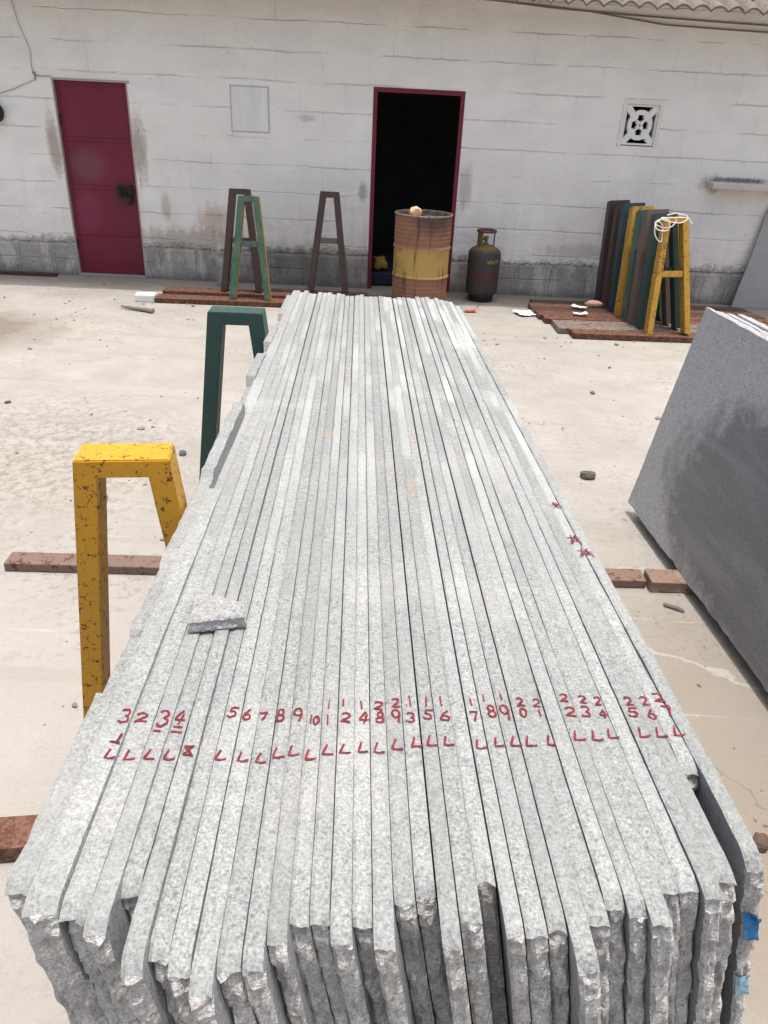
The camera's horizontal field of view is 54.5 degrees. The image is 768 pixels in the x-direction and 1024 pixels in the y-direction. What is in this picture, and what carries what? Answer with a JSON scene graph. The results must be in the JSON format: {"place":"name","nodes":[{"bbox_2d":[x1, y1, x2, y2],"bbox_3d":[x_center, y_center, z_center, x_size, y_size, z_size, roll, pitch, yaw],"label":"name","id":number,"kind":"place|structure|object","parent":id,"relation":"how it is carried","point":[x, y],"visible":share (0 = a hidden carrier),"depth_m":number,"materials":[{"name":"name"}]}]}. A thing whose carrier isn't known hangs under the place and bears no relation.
{"place":"outdoors","nodes":[
{"label":"outdoors","id":0,"kind":"place"},
{"bbox_2d":[373,255,387,269],"bbox_3d":[-0.047,-2.998,8.965,0.186,0.172,0.162,3,29,0],"label":"plastic bag","id":1,"kind":"object","parent":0,"point":[380,263],"visible":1,"depth_m":8.92,"materials":[{"name":"yellow plastic"}]},
{"bbox_2d":[0,274,767,1023],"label":"ground","id":2,"kind":"structure","parent":0,"point":[58,372],"depth_m":4.38,"materials":[{"name":"concrete"}]},
{"bbox_2d":[0,270,57,276],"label":"iron bar","id":3,"kind":"object","parent":2,"relation":"on","point":[28,273],"visible":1,"depth_m":8.59,"materials":[{"name":"brown metal"}]},
{"bbox_2d":[121,305,154,312],"bbox_3d":[-2.456,-2.024,7.415,0.386,0.050,0.054,12,30,17],"label":"stick","id":4,"kind":"object","parent":2,"relation":"on","point":[146,309],"visible":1,"depth_m":7.39,"materials":[{"name":"beige wood"}]},
{"bbox_2d":[135,292,156,301],"bbox_3d":[-2.489,-2.248,7.794,0.200,0.075,0.140,0,29,-5],"label":"white block","id":5,"kind":"object","parent":2,"relation":"on","point":[145,296],"depth_m":7.74,"materials":[{"name":"plastic"}]},
{"bbox_2d":[179,450,185,455],"bbox_3d":[-1.213,-0.359,4.494,0.042,0.024,0.061,-7,30,-17],"label":"pebble","id":6,"kind":"object","parent":2,"relation":"on","point":[182,452],"visible":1,"depth_m":4.48,"materials":[{"name":"stone"}]},
{"bbox_2d":[217,259,229,286],"bbox_3d":[-1.835,-2.739,8.507,0.148,0.314,0.124,3,29,0],"label":"stone","id":7,"kind":"object","parent":2,"relation":"on","point":[219,270],"visible":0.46,"depth_m":8.46,"materials":[{"name":"grey stone"}]},
{"bbox_2d":[0,443,448,862],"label":"trestle frame","id":8,"kind":"object","parent":2,"relation":"on","point":[95,466],"visible":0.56,"depth_m":1.65,"materials":[{"name":"yellow metal"}]},
{"bbox_2d":[4,295,291,1023],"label":"granite slab","id":9,"kind":"structure","parent":8,"relation":"on","point":[23,871],"depth_m":1.12,"materials":[{"name":"grey stone"}]},
{"bbox_2d":[21,290,300,1023],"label":"granite slab","id":10,"kind":"structure","parent":8,"relation":"on","point":[49,935],"depth_m":0.99,"materials":[{"name":"grey stone"}]},
{"bbox_2d":[59,292,303,1023],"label":"granite slab","id":11,"kind":"structure","parent":8,"relation":"on","point":[80,892],"depth_m":1.06,"materials":[{"name":"grey stone"}]},
{"bbox_2d":[83,290,309,1023],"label":"granite slab","id":12,"kind":"structure","parent":8,"relation":"on","point":[106,927],"depth_m":0.97,"materials":[{"name":"grey stone"}]},
{"bbox_2d":[121,293,311,923],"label":"granite slab","id":13,"kind":"structure","parent":8,"relation":"on","point":[139,859],"depth_m":1.13,"materials":[{"name":"grey stone"}]},
{"bbox_2d":[121,294,316,1023],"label":"granite slab","id":14,"kind":"structure","parent":8,"relation":"on","point":[147,998],"depth_m":0.97,"materials":[{"name":"grey stone"}]},
{"bbox_2d":[188,593,246,632],"bbox_3d":[-0.290,0.176,1.305,0.108,0.028,0.091,3,29,0],"label":"stone offcut","id":15,"kind":"object","parent":14,"relation":"on","point":[211,613],"visible":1,"depth_m":1.28,"materials":[{"name":"stone"}]},
{"bbox_2d":[148,292,322,1023],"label":"granite slab","id":16,"kind":"structure","parent":8,"relation":"on","point":[167,917],"depth_m":1.05,"materials":[{"name":"grey stone"}]},
{"bbox_2d":[168,293,326,1023],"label":"granite slab","id":17,"kind":"structure","parent":8,"relation":"on","point":[184,942],"depth_m":1.03,"materials":[{"name":"grey stone"}]},
{"bbox_2d":[189,292,332,1023],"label":"granite slab","id":18,"kind":"structure","parent":8,"relation":"on","point":[208,1002],"depth_m":1.00,"materials":[{"name":"grey stone"}]},
{"bbox_2d":[217,294,335,1023],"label":"granite slab","id":19,"kind":"structure","parent":8,"relation":"on","point":[230,977],"depth_m":1.03,"materials":[{"name":"grey stone"}]},
{"bbox_2d":[242,293,340,1023],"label":"granite slab","id":20,"kind":"structure","parent":8,"relation":"on","point":[264,992],"depth_m":0.99,"materials":[{"name":"grey stone"}]},
{"bbox_2d":[267,294,344,1023],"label":"granite slab","id":21,"kind":"structure","parent":8,"relation":"on","point":[284,961],"depth_m":1.00,"materials":[{"name":"grey stone"}]},
{"bbox_2d":[290,296,349,1023],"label":"granite slab","id":22,"kind":"structure","parent":8,"relation":"on","point":[305,949],"depth_m":1.04,"materials":[{"name":"grey stone"}]},
{"bbox_2d":[310,296,354,1023],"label":"granite slab","id":23,"kind":"structure","parent":8,"relation":"on","point":[320,897],"depth_m":1.06,"materials":[{"name":"grey stone"}]},
{"bbox_2d":[330,295,374,1023],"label":"granite slab","id":24,"kind":"structure","parent":8,"relation":"on","point":[348,963],"depth_m":1.02,"materials":[{"name":"grey stone"}]},
{"bbox_2d":[352,295,388,1023],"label":"granite slab","id":25,"kind":"structure","parent":8,"relation":"on","point":[362,899],"depth_m":1.06,"materials":[{"name":"grey stone"}]},
{"bbox_2d":[364,297,415,1023],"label":"granite slab","id":26,"kind":"structure","parent":8,"relation":"on","point":[391,964],"depth_m":1.01,"materials":[{"name":"grey stone"}]},
{"bbox_2d":[369,296,435,1023],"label":"granite slab","id":27,"kind":"structure","parent":8,"relation":"on","point":[405,902],"depth_m":1.04,"materials":[{"name":"grey stone"}]},
{"bbox_2d":[378,296,471,1023],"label":"granite slab","id":28,"kind":"structure","parent":8,"relation":"on","point":[452,949],"depth_m":1.04,"materials":[{"name":"grey stone"}]},
{"bbox_2d":[383,297,492,1023],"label":"granite slab","id":29,"kind":"structure","parent":8,"relation":"on","point":[471,923],"depth_m":1.04,"materials":[{"name":"grey stone"}]},
{"bbox_2d":[387,297,507,1023],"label":"granite slab","id":30,"kind":"structure","parent":8,"relation":"on","point":[484,872],"depth_m":1.06,"materials":[{"name":"grey stone"}]},
{"bbox_2d":[393,298,530,1023],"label":"granite slab","id":31,"kind":"structure","parent":8,"relation":"on","point":[513,947],"depth_m":1.04,"materials":[{"name":"grey stone"}]},
{"bbox_2d":[397,297,551,1023],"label":"granite slab","id":32,"kind":"structure","parent":8,"relation":"on","point":[535,933],"depth_m":1.05,"materials":[{"name":"grey stone"}]},
{"bbox_2d":[401,297,568,1023],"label":"granite slab","id":33,"kind":"structure","parent":8,"relation":"on","point":[554,920],"depth_m":1.05,"materials":[{"name":"grey stone"}]},
{"bbox_2d":[406,298,600,1023],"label":"granite slab","id":34,"kind":"structure","parent":8,"relation":"on","point":[584,994],"depth_m":1.03,"materials":[{"name":"grey stone"}]},
{"bbox_2d":[411,299,609,1023],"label":"granite slab","id":35,"kind":"structure","parent":8,"relation":"on","point":[592,901],"depth_m":1.09,"materials":[{"name":"grey stone"}]},
{"bbox_2d":[415,297,625,1023],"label":"granite slab","id":36,"kind":"structure","parent":8,"relation":"on","point":[606,876],"depth_m":1.09,"materials":[{"name":"grey stone"}]},
{"bbox_2d":[420,297,647,1023],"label":"granite slab","id":37,"kind":"structure","parent":8,"relation":"on","point":[635,935],"depth_m":1.05,"materials":[{"name":"grey stone"}]},
{"bbox_2d":[424,297,673,1023],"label":"granite slab","id":38,"kind":"structure","parent":8,"relation":"on","point":[660,939],"depth_m":1.04,"materials":[{"name":"grey stone"}]},
{"bbox_2d":[430,299,679,1023],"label":"granite slab","id":39,"kind":"structure","parent":8,"relation":"on","point":[659,861],"depth_m":1.13,"materials":[{"name":"grey stone"}]},
{"bbox_2d":[433,298,698,1023],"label":"granite slab","id":40,"kind":"structure","parent":8,"relation":"on","point":[688,895],"depth_m":1.10,"materials":[{"name":"grey stone"}]},
{"bbox_2d":[439,300,723,1023],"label":"granite slab","id":41,"kind":"structure","parent":8,"relation":"on","point":[705,943],"depth_m":1.04,"materials":[{"name":"grey stone"}]},
{"bbox_2d":[154,195,393,311],"bbox_3d":[-1.075,-2.672,7.709,2.580,1.071,0.206,2,20,-3],"label":"trestle frame","id":42,"kind":"object","parent":2,"relation":"on","point":[233,299],"visible":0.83,"depth_m":7.74,"materials":[{"name":"green metal"}]},
{"bbox_2d":[162,188,392,302],"bbox_3d":[-1.100,-2.847,7.997,2.540,1.101,0.205,2,20,-2],"label":"trestle frame","id":43,"kind":"object","parent":2,"relation":"on","point":[257,292],"visible":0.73,"depth_m":8.01,"materials":[{"name":"brown metal"}]},
{"bbox_2d":[271,191,368,295],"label":"trestle frame","id":44,"kind":"object","parent":2,"relation":"on","point":[338,240],"visible":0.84,"depth_m":8.08,"materials":[{"name":"brown paint"}]},
{"bbox_2d":[4,306,646,587],"bbox_3d":[-0.218,-0.238,3.141,2.900,1.191,0.101,2,29,-2],"label":"trestle frame","id":45,"kind":"object","parent":2,"relation":"on","point":[220,318],"visible":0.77,"depth_m":3.03,"materials":[{"name":"green metal"}]},
{"bbox_2d":[448,302,698,793],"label":"granite slab","id":46,"kind":"structure","parent":45,"relation":"on","point":[675,739],"depth_m":1.38,"materials":[{"name":"grey stone"}]},
{"bbox_2d":[444,301,736,1023],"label":"granite slab","id":47,"kind":"structure","parent":45,"relation":"on","point":[709,843],"depth_m":1.13,"materials":[{"name":"grey stone"}]},
{"bbox_2d":[455,306,764,1023],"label":"granite slab","id":48,"kind":"structure","parent":45,"relation":"on","point":[729,828],"depth_m":1.07,"materials":[{"name":"grey stone"}]},
{"bbox_2d":[0,0,767,304],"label":"workshop building","id":49,"kind":"structure","parent":2,"relation":"on","point":[139,139],"depth_m":8.05,"materials":[{"name":"paint"}]},
{"bbox_2d":[54,80,144,274],"bbox_3d":[-3.135,-3.661,8.296,0.759,1.958,0.093,2,29,-1],"label":"door","id":50,"kind":"structure","parent":49,"relation":"in","point":[94,117],"depth_m":8.26,"materials":[{"name":"paint"}]},
{"bbox_2d":[371,268,392,284],"bbox_3d":[-0.003,-2.861,9.061,0.360,0.150,0.300,0,29,-5],"label":"crate","id":51,"kind":"object","parent":49,"relation":"in","point":[383,276],"visible":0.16,"depth_m":8.93,"materials":[{"name":"blue plastic"}]},
{"bbox_2d":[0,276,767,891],"bbox_3d":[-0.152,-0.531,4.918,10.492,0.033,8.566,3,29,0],"label":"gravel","id":52,"kind":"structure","parent":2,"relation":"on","point":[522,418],"depth_m":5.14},
{"bbox_2d":[391,209,452,302],"bbox_3d":[0.397,-2.708,8.000,0.614,0.944,0.614,3,29,0],"label":"oil drum","id":53,"kind":"object","parent":2,"relation":"on","point":[421,244],"visible":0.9,"depth_m":7.77,"materials":[{"name":"paint"}]},
{"bbox_2d":[409,206,421,215],"bbox_3d":[0.323,-3.067,7.615,0.132,0.104,0.102,3,29,0],"label":"waste lump","id":54,"kind":"object","parent":53,"relation":"on","point":[415,211],"visible":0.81,"depth_m":7.58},
{"bbox_2d":[465,228,500,302],"bbox_3d":[1.117,-2.768,8.368,0.360,0.762,0.360,13,30,17],"label":"gas cylinder","id":55,"kind":"object","parent":2,"relation":"on","point":[483,264],"visible":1,"depth_m":8.26,"materials":[{"name":"paint"}]},
{"bbox_2d":[512,310,535,315],"bbox_3d":[1.541,-2.143,8.013,0.261,0.023,0.201,-8,31,-20],"label":"paper scrap","id":56,"kind":"object","parent":2,"relation":"on","point":[527,312],"visible":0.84,"depth_m":8.01,"materials":[{"name":"white paper"}]},
{"bbox_2d":[580,471,595,479],"bbox_3d":[1.219,-0.223,4.454,0.093,0.042,0.078,3,29,0],"label":"stone","id":57,"kind":"object","parent":2,"relation":"on","point":[586,475],"visible":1,"depth_m":4.43,"materials":[{"name":"beige stone"}]},
{"bbox_2d":[551,209,698,328],"bbox_3d":[2.956,-2.381,7.530,2.498,1.262,0.217,-2,15,-2],"label":"trestle frame","id":58,"kind":"object","parent":2,"relation":"on","point":[637,280],"visible":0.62,"depth_m":7.53,"materials":[{"name":"green paint"}]},
{"bbox_2d":[554,213,696,333],"bbox_3d":[2.969,-2.282,7.372,2.527,1.262,0.223,-2,15,-1],"label":"trestle frame","id":59,"kind":"object","parent":2,"relation":"on","point":[673,243],"visible":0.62,"depth_m":7.35,"materials":[{"name":"yellow paint"}]},
{"bbox_2d":[569,218,695,342],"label":"trestle frame","id":60,"kind":"object","parent":2,"relation":"on","point":[647,334],"visible":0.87,"depth_m":7.22,"materials":[{"name":"yellow metal"}]},
{"bbox_2d":[654,213,692,241],"bbox_3d":[2.701,-2.664,6.984,0.362,0.258,0.085,-1,29,-7],"label":"rope","id":61,"kind":"object","parent":60,"relation":"hanging from","point":[665,219],"visible":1,"depth_m":6.95,"materials":[{"name":"white fabric"}]},
{"bbox_2d":[529,200,746,310],"bbox_3d":[2.854,-2.795,8.296,2.447,1.260,0.216,-2,15,-1],"label":"trestle frame","id":62,"kind":"object","parent":2,"relation":"on","point":[611,204],"visible":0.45,"depth_m":8.28,"materials":[{"name":"brown paint"}]},
{"bbox_2d":[528,203,755,314],"bbox_3d":[2.851,-2.708,8.145,2.518,1.236,0.212,-2,15,-1],"label":"trestle frame","id":63,"kind":"object","parent":2,"relation":"on","point":[609,262],"visible":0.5,"depth_m":8.15,"materials":[{"name":"brown metal"}]},
{"bbox_2d":[584,300,602,307],"bbox_3d":[2.310,-2.292,8.205,0.198,0.069,0.109,3,29,0],"label":"stone","id":64,"kind":"object","parent":63,"relation":"on","point":[593,303],"visible":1,"depth_m":8.17,"materials":[{"name":"stone"}]},
{"bbox_2d":[531,203,765,318],"bbox_3d":[2.860,-2.633,7.996,2.557,1.274,0.219,-3,15,-2],"label":"trestle frame","id":65,"kind":"object","parent":2,"relation":"on","point":[623,220],"visible":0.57,"depth_m":7.98,"materials":[{"name":"metal"}]},
{"bbox_2d":[571,304,586,307],"bbox_3d":[2.116,-2.229,8.087,0.161,0.025,0.082,21,33,30],"label":"paper scrap","id":66,"kind":"object","parent":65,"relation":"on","point":[574,305],"visible":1,"depth_m":8.09,"materials":[{"name":"white paper"}]},
{"bbox_2d":[535,206,767,322],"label":"trestle frame","id":67,"kind":"object","parent":2,"relation":"on","point":[633,210],"visible":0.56,"depth_m":7.84,"materials":[{"name":"yellow metal"}]},
{"bbox_2d":[542,210,767,325],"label":"trestle frame","id":68,"kind":"object","parent":2,"relation":"on","point":[547,319],"visible":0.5,"depth_m":7.70,"materials":[{"name":"metal"}]},
{"bbox_2d":[643,569,694,593],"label":"support beam","id":69,"kind":"structure","parent":2,"relation":"on","point":[665,581],"depth_m":3.41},
{"bbox_2d":[663,602,684,612],"bbox_3d":[1.284,0.422,3.302,0.096,0.014,0.023,18,32,25],"label":"stone shard","id":70,"kind":"object","parent":2,"relation":"on","point":[674,607],"visible":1,"depth_m":3.29,"materials":[{"name":"grey stone"}]},
{"bbox_2d":[628,307,767,691],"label":"granite slab","id":71,"kind":"structure","parent":2,"relation":"on","point":[698,500],"depth_m":3.28,"materials":[{"name":"grey stone"}]},
{"bbox_2d":[717,311,767,338],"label":"granite slab","id":72,"kind":"structure","parent":2,"relation":"on","point":[742,324],"depth_m":3.31,"materials":[{"name":"grey stone"}]},
{"bbox_2d":[721,312,767,336],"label":"granite slab","id":73,"kind":"structure","parent":2,"relation":"on","point":[746,325],"depth_m":3.34,"materials":[{"name":"grey stone"}]},
{"bbox_2d":[727,313,767,335],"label":"granite slab","id":74,"kind":"structure","parent":2,"relation":"on","point":[746,323],"depth_m":3.37,"materials":[{"name":"grey stone"}]},
{"bbox_2d":[731,211,767,308],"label":"granite slab","id":75,"kind":"object","parent":2,"relation":"on","point":[752,291],"depth_m":8.66,"materials":[{"name":"grey stone"}]},
{"bbox_2d":[732,314,767,333],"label":"granite slab","id":76,"kind":"structure","parent":2,"relation":"on","point":[750,323],"depth_m":3.41,"materials":[{"name":"grey stone"}]},
{"bbox_2d":[737,314,767,331],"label":"granite slab","id":77,"kind":"structure","parent":2,"relation":"on","point":[761,327],"depth_m":3.41,"materials":[{"name":"grey stone"}]},
{"bbox_2d":[753,832,767,851],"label":"pebble","id":78,"kind":"object","parent":2,"relation":"on","point":[760,840],"visible":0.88,"depth_m":2.22,"materials":[{"name":"stone"}]},
{"bbox_2d":[373,297,453,1023],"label":"granite slab","id":79,"kind":"structure","parent":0,"point":[425,882],"depth_m":1.07,"materials":[{"name":"grey stone"}]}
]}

